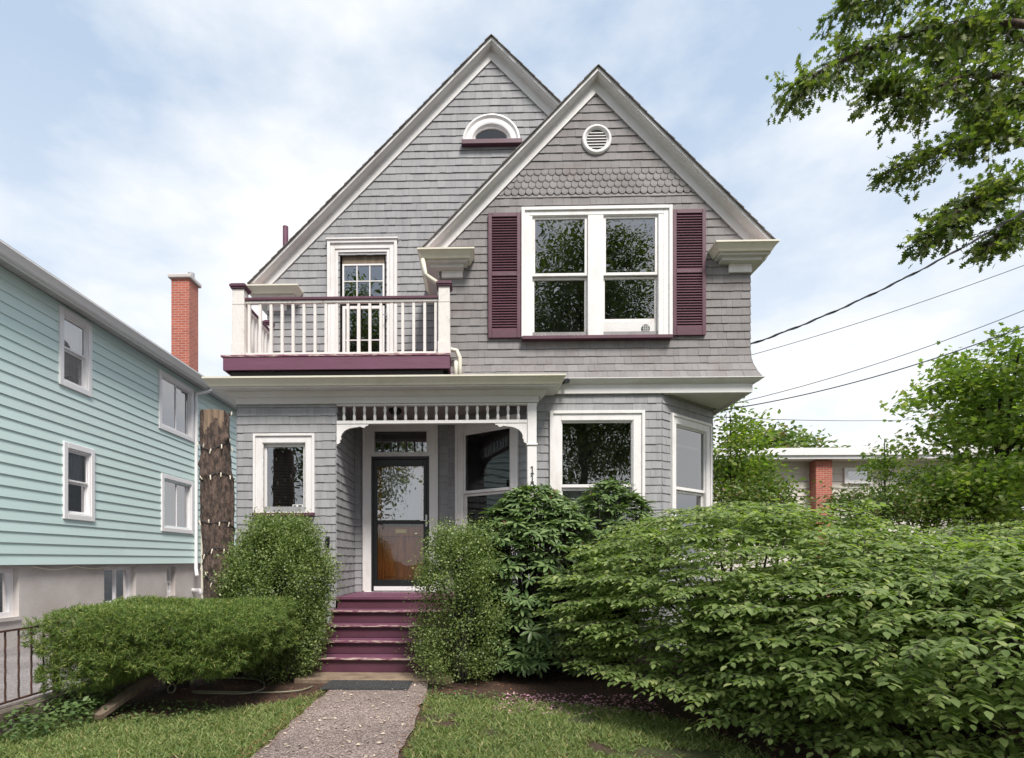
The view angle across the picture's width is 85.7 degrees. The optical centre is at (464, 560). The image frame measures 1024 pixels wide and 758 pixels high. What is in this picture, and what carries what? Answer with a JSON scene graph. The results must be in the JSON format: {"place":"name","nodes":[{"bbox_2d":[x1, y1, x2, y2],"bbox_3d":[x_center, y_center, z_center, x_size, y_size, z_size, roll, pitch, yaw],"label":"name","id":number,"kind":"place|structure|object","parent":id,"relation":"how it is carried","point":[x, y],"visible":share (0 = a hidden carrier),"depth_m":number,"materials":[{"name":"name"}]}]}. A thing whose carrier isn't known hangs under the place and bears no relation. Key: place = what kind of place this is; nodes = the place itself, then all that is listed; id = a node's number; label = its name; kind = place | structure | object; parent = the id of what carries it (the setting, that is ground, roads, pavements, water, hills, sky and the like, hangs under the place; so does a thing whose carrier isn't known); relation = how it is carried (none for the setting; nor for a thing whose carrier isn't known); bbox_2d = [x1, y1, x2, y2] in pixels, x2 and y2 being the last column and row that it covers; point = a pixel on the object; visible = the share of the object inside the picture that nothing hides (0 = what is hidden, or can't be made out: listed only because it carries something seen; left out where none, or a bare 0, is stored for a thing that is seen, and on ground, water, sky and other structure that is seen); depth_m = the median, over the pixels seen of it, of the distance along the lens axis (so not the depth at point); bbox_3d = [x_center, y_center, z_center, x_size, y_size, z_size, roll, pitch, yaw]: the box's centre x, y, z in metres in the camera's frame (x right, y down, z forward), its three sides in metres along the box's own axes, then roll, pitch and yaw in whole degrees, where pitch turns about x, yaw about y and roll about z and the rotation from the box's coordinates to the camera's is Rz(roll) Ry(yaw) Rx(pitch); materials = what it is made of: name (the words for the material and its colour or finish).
{"place":"outdoors","nodes":[
{"label":"outdoors","id":0,"kind":"place"},
{"bbox_2d":[0,621,164,706],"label":"driveway","id":1,"kind":"structure","parent":0,"point":[11,674],"depth_m":6.75,"materials":[{"name":"concrete"}]},
{"bbox_2d":[0,239,236,648],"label":"neighbour house","id":2,"kind":"structure","parent":0,"point":[100,408],"depth_m":10.49,"materials":[{"name":"teal"}]},
{"bbox_2d":[0,569,12,616],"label":"basement window","id":3,"kind":"structure","parent":2,"relation":"in","point":[6,575],"depth_m":8.85,"materials":[{"name":"white plastic"}]},
{"bbox_2d":[58,305,91,396],"bbox_3d":[-7.625,-3.801,10.083,1.050,1.392,0.810,0,0,1],"label":"window","id":4,"kind":"structure","parent":2,"relation":"in","point":[75,333],"depth_m":10.19,"materials":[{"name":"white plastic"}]},
{"bbox_2d":[62,441,94,521],"bbox_3d":[-7.623,-1.433,10.167,1.050,1.379,0.787,0,0,1],"label":"window","id":5,"kind":"structure","parent":2,"relation":"in","point":[78,466],"depth_m":10.39,"materials":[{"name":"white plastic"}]},
{"bbox_2d":[59,564,130,602],"bbox_3d":[-7.676,0.515,11.477,0.800,0.890,1.132,0,0,1],"label":"basement window","id":6,"kind":"structure","parent":2,"relation":"in","point":[117,580],"depth_m":11.54,"materials":[{"name":"white plastic"}]},
{"bbox_2d":[167,567,170,594],"bbox_3d":[-7.258,0.500,13.345,0.061,0.700,0.377,0,0,1],"label":"basement window","id":7,"kind":"structure","parent":2,"relation":"in","point":[168,568],"depth_m":13.48,"materials":[{"name":"white plastic"}]},
{"bbox_2d":[158,369,193,441],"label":"window","id":8,"kind":"structure","parent":2,"relation":"in","point":[176,399],"depth_m":14.12,"materials":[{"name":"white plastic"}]},
{"bbox_2d":[160,473,193,533],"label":"window","id":9,"kind":"structure","parent":2,"relation":"in","point":[177,500],"depth_m":13.61,"materials":[{"name":"white plastic"}]},
{"bbox_2d":[251,682,427,757],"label":"path","id":10,"kind":"structure","parent":0,"point":[359,713],"depth_m":4.64,"materials":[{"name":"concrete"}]},
{"bbox_2d":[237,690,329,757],"bbox_3d":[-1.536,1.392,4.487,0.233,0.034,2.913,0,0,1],"label":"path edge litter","id":11,"kind":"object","parent":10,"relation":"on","point":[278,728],"visible":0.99,"depth_m":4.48,"materials":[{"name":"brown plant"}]},
{"bbox_2d":[261,680,424,757],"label":"fallen leaves","id":12,"kind":"object","parent":10,"relation":"on","point":[349,741],"visible":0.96,"depth_m":4.66,"materials":[{"name":"brown plant"}]},
{"bbox_2d":[320,680,412,689],"bbox_3d":[-1.086,1.389,6.174,0.960,0.015,0.470,0,0,1],"label":"doormat","id":13,"kind":"object","parent":10,"relation":"on","point":[367,685],"visible":1,"depth_m":6.10,"materials":[{"name":"rubber"}]},
{"bbox_2d":[392,690,433,756],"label":"path edge litter","id":14,"kind":"object","parent":10,"relation":"on","point":[414,724],"visible":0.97,"depth_m":4.62,"materials":[{"name":"brown plant"}]},
{"bbox_2d":[0,0,1023,509],"label":"sky","id":15,"kind":"structure","parent":0,"point":[142,142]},
{"bbox_2d":[25,563,1023,757],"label":"ground","id":16,"kind":"structure","parent":0,"point":[667,753],"depth_m":4.30,"materials":[{"name":"green plant"}]},
{"bbox_2d":[0,687,124,742],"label":"weeds","id":17,"kind":"object","parent":16,"relation":"on","point":[77,706],"visible":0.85,"depth_m":4.69,"materials":[{"name":"green plant"}]},
{"bbox_2d":[0,677,161,735],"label":"retaining curb","id":18,"kind":"structure","parent":16,"relation":"on","point":[33,701],"depth_m":4.86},
{"bbox_2d":[0,618,59,704],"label":"iron railing","id":19,"kind":"object","parent":18,"relation":"on","point":[18,671],"visible":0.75,"depth_m":4.75,"materials":[{"name":"brown metal"}]},
{"bbox_2d":[0,688,323,757],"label":"lawn grass","id":20,"kind":"structure","parent":16,"relation":"on","point":[225,725],"depth_m":4.40,"materials":[{"name":"green plant"}]},
{"bbox_2d":[42,661,326,724],"bbox_3d":[-2.624,1.424,6.268,2.240,0.001,3.400,0,0,1],"label":"soil bed","id":21,"kind":"object","parent":16,"relation":"on","point":[160,696],"visible":0.27,"depth_m":5.80,"materials":[{"name":"brown soil"}]},
{"bbox_2d":[90,670,163,719],"bbox_3d":[-3.193,1.211,5.526,0.110,0.376,1.410,0,0,4],"label":"wooden plank","id":22,"kind":"object","parent":21,"relation":"on","point":[122,698],"visible":0.54,"depth_m":5.17,"materials":[{"name":"wood"}]},
{"bbox_2d":[13,594,302,696],"bbox_3d":[-2.881,0.903,5.633,2.201,1.130,1.940,0,0,1],"label":"yew hedge","id":23,"kind":"object","parent":21,"relation":"on","point":[123,640],"visible":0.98,"depth_m":4.90,"materials":[{"name":"green plant"}]},
{"bbox_2d":[105,699,221,725],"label":"weeds","id":24,"kind":"object","parent":21,"relation":"on","point":[169,708],"visible":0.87,"depth_m":5.07,"materials":[{"name":"green plant"}]},
{"bbox_2d":[167,683,175,693],"bbox_3d":[-3.137,1.370,5.880,0.104,0.103,0.052,0,0,1],"label":"hose coil","id":25,"kind":"object","parent":21,"relation":"on","point":[174,685],"visible":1,"depth_m":5.88,"materials":[{"name":"green"}]},
{"bbox_2d":[59,667,324,724],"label":"fallen leaves","id":26,"kind":"object","parent":21,"relation":"on","point":[207,699],"visible":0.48,"depth_m":5.76,"materials":[{"name":"plant"}]},
{"bbox_2d":[197,409,243,679],"bbox_3d":[-3.030,-0.223,6.819,0.547,3.306,0.489,0,0,1],"label":"dead tree trunk","id":27,"kind":"object","parent":21,"relation":"on","point":[217,500],"visible":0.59,"depth_m":6.69,"materials":[{"name":"brown wood"}]},
{"bbox_2d":[192,677,312,694],"bbox_3d":[-2.385,1.400,6.159,1.396,0.018,0.801,0,0,1],"label":"garden hose","id":28,"kind":"object","parent":21,"relation":"on","point":[222,692],"visible":0.93,"depth_m":5.85,"materials":[{"name":"brown"}]},
{"bbox_2d":[203,504,350,683],"bbox_3d":[-2.249,0.434,6.642,1.630,2.228,1.552,0,0,43],"label":"box shrub","id":29,"kind":"object","parent":21,"relation":"on","point":[272,543],"visible":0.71,"depth_m":6.41,"materials":[{"name":"green plant"}]},
{"bbox_2d":[0,690,763,757],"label":"clover","id":30,"kind":"object","parent":16,"relation":"on","point":[472,745],"visible":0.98,"depth_m":4.36,"materials":[{"name":"green plant"}]},
{"bbox_2d":[202,34,779,684],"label":"wooden house","id":31,"kind":"structure","parent":16,"relation":"on","point":[490,272],"depth_m":8.10,"materials":[{"name":"grey paint"}]},
{"bbox_2d":[252,433,314,515],"bbox_3d":[-2.598,-1.236,8.525,0.893,1.188,1.285,0,0,1],"label":"window","id":32,"kind":"structure","parent":31,"relation":"in","point":[289,458],"depth_m":7.99,"materials":[{"name":"white paint"}]},
{"bbox_2d":[325,237,398,351],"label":"balcony door","id":33,"kind":"structure","parent":31,"relation":"in","point":[360,275],"depth_m":9.14,"materials":[{"name":"white paint"}]},
{"bbox_2d":[362,425,437,591],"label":"front door","id":34,"kind":"structure","parent":31,"relation":"in","point":[400,462],"depth_m":9.15,"materials":[{"name":"white paint"}]},
{"bbox_2d":[455,414,518,558],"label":"window","id":35,"kind":"structure","parent":31,"relation":"in","point":[486,455],"depth_m":9.00,"materials":[{"name":"white paint"}]},
{"bbox_2d":[462,113,521,146],"bbox_3d":[0.450,-7.063,9.412,0.985,0.514,0.900,0,0,1],"label":"arched window","id":36,"kind":"structure","parent":31,"relation":"in","point":[502,124],"depth_m":9.01,"materials":[{"name":"white paint"}]},
{"bbox_2d":[521,204,672,341],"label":"window","id":37,"kind":"structure","parent":31,"relation":"in","point":[592,229],"depth_m":8.08,"materials":[{"name":"white paint"}]},
{"bbox_2d":[549,410,644,562],"bbox_3d":[1.951,-1.085,8.436,1.428,2.229,0.835,0,0,1],"label":"window","id":38,"kind":"structure","parent":31,"relation":"in","point":[587,447],"depth_m":8.58,"materials":[{"name":"white paint"}]},
{"bbox_2d":[670,413,711,562],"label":"window","id":39,"kind":"structure","parent":31,"relation":"in","point":[690,438],"depth_m":8.85,"materials":[{"name":"white paint"}]},
{"bbox_2d":[713,416,919,420],"bbox_3d":[14.108,-4.527,16.328,24.524,4.222,0.012,0,0,-35],"label":"power cable","id":40,"kind":"object","parent":31,"relation":"attached to","point":[806,420],"visible":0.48,"depth_m":11.47,"materials":[{"name":"grey plastic"}]},
{"bbox_2d":[724,326,1023,409],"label":"power cable","id":41,"kind":"object","parent":31,"relation":"attached to","point":[877,375],"visible":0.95,"depth_m":8.42,"materials":[{"name":"grey plastic"}]},
{"bbox_2d":[734,310,1023,403],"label":"power cable","id":42,"kind":"object","parent":31,"relation":"attached to","point":[886,360],"visible":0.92,"depth_m":8.37,"materials":[{"name":"grey plastic"}]},
{"bbox_2d":[751,210,1023,343],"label":"power cable","id":43,"kind":"object","parent":31,"relation":"attached to","point":[916,272],"visible":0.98,"depth_m":7.55,"materials":[{"name":"grey plastic"}]},
{"bbox_2d":[752,265,1023,354],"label":"power cable","id":44,"kind":"object","parent":31,"relation":"attached to","point":[892,311],"visible":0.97,"depth_m":7.58,"materials":[{"name":"grey plastic"}]},
{"bbox_2d":[430,653,1023,757],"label":"soil bed","id":45,"kind":"object","parent":16,"relation":"on","point":[550,687],"visible":0.1,"depth_m":5.72,"materials":[{"name":"brown soil"}]},
{"bbox_2d":[399,513,519,689],"bbox_3d":[-0.040,0.453,6.461,1.526,2.061,1.366,0,0,1],"label":"box shrub","id":46,"kind":"object","parent":45,"relation":"on","point":[454,547],"visible":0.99,"depth_m":6.26,"materials":[{"name":"green plant"}]},
{"bbox_2d":[425,689,515,700],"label":"weeds","id":47,"kind":"object","parent":45,"relation":"on","point":[463,697],"visible":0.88,"depth_m":5.71,"materials":[{"name":"green plant"}]},
{"bbox_2d":[466,481,611,677],"bbox_3d":[0.860,0.220,6.888,2.038,2.429,1.493,0,0,1],"label":"rhododendron","id":48,"kind":"object","parent":45,"relation":"on","point":[544,525],"visible":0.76,"depth_m":6.47,"materials":[{"name":"green plant"}]},
{"bbox_2d":[494,692,663,715],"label":"fallen petals","id":49,"kind":"object","parent":45,"relation":"on","point":[632,699],"visible":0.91,"depth_m":5.50,"materials":[{"name":"brown plant"}]},
{"bbox_2d":[553,477,676,665],"bbox_3d":[1.938,0.150,7.208,1.685,2.520,1.134,0,0,1],"label":"rhododendron","id":50,"kind":"object","parent":45,"relation":"on","point":[616,502],"visible":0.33,"depth_m":7.08,"materials":[{"name":"green plant"}]},
{"bbox_2d":[436,671,875,757],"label":"fallen leaves","id":51,"kind":"object","parent":45,"relation":"on","point":[614,702],"visible":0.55,"depth_m":5.78,"materials":[{"name":"brown plant"}]},
{"bbox_2d":[530,496,1023,739],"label":"layered shrub","id":52,"kind":"object","parent":45,"relation":"on","point":[775,528],"visible":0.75,"depth_m":4.76,"materials":[{"name":"green plant"}]},
{"bbox_2d":[643,533,1023,757],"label":"layered shrub","id":53,"kind":"object","parent":45,"relation":"on","point":[925,681],"visible":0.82,"depth_m":3.53,"materials":[{"name":"green plant"}]},
{"bbox_2d":[854,519,1023,680],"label":"layered shrub","id":54,"kind":"object","parent":45,"relation":"on","point":[1018,530],"visible":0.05,"depth_m":6.22,"materials":[{"name":"green plant"}]},
{"bbox_2d":[713,388,798,614],"bbox_3d":[5.338,-0.950,10.893,2.074,4.800,2.149,0,0,1],"label":"ash sapling","id":55,"kind":"object","parent":16,"relation":"on","point":[730,462],"visible":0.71,"depth_m":10.63,"materials":[{"name":"green plant"}]},
{"bbox_2d":[713,461,824,563],"bbox_3d":[5.112,-0.193,10.400,3.180,3.286,2.215,0,0,1],"label":"leafy bush","id":56,"kind":"object","parent":16,"relation":"on","point":[765,496],"visible":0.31,"depth_m":10.13,"materials":[{"name":"green plant"}]},
{"bbox_2d":[719,442,821,564],"bbox_3d":[6.405,-0.555,11.812,1.992,4.012,2.192,0,0,41],"label":"ash sapling","id":57,"kind":"object","parent":16,"relation":"on","point":[771,488],"visible":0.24,"depth_m":11.58,"materials":[{"name":"green plant"}]},
{"bbox_2d":[713,420,850,447],"bbox_3d":[18.393,-3.421,32.465,8.469,9.752,8.329,0,0,27],"label":"distant tree","id":58,"kind":"object","parent":16,"relation":"on","point":[805,441],"visible":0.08,"depth_m":30.71,"materials":[{"name":"green plant"}]},
{"bbox_2d":[713,447,1014,598],"bbox_3d":[13.989,-1.253,24.078,11.495,5.306,10.160,0,0,1],"label":"bungalow","id":59,"kind":"object","parent":16,"relation":"on","point":[831,467],"visible":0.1,"depth_m":19.50,"materials":[{"name":"beige"}]},
{"bbox_2d":[844,468,871,483],"bbox_3d":[14.004,-3.023,19.591,0.960,0.563,0.070,0,0,1],"label":"window","id":60,"kind":"structure","parent":59,"relation":"in","point":[850,477],"depth_m":19.59,"materials":[{"name":"white glass"}]},
{"bbox_2d":[796,478,962,538],"bbox_3d":[8.838,-0.159,11.840,2.896,3.219,2.629,0,0,1],"label":"leafy bush","id":61,"kind":"object","parent":16,"relation":"on","point":[911,508],"visible":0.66,"depth_m":11.50,"materials":[{"name":"green plant"}]},
{"bbox_2d":[848,432,927,536],"bbox_3d":[9.365,-0.679,12.291,1.396,4.260,1.381,0,0,1],"label":"slender sapling","id":62,"kind":"object","parent":16,"relation":"on","point":[876,464],"visible":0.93,"depth_m":12.22,"materials":[{"name":"green plant"}]},
{"bbox_2d":[765,0,1023,272],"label":"oak tree","id":63,"kind":"object","parent":16,"relation":"on","point":[977,30],"visible":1,"depth_m":8.62,"materials":[{"name":"green plant"}]},
{"bbox_2d":[848,453,1009,545],"bbox_3d":[10.615,-0.510,12.668,2.632,3.921,2.536,0,0,1],"label":"leafy bush","id":64,"kind":"object","parent":16,"relation":"on","point":[913,474],"visible":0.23,"depth_m":12.64,"materials":[{"name":"green plant"}]},
{"bbox_2d":[879,322,1023,618],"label":"maple tree","id":65,"kind":"object","parent":16,"relation":"on","point":[985,427],"visible":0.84,"depth_m":12.88,"materials":[{"name":"green plant"}]},
{"bbox_2d":[900,451,1023,616],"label":"maple sapling","id":66,"kind":"object","parent":16,"relation":"on","point":[983,505],"visible":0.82,"depth_m":11.57,"materials":[{"name":"green plant"}]},
{"bbox_2d":[915,375,1023,535],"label":"distant tree","id":67,"kind":"object","parent":16,"relation":"on","point":[943,433],"visible":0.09,"depth_m":19.73,"materials":[{"name":"green plant"}]},
{"bbox_2d":[402,689,775,757],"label":"lawn grass","id":68,"kind":"structure","parent":0,"point":[488,707],"depth_m":4.50,"materials":[{"name":"green plant"}]}
]}

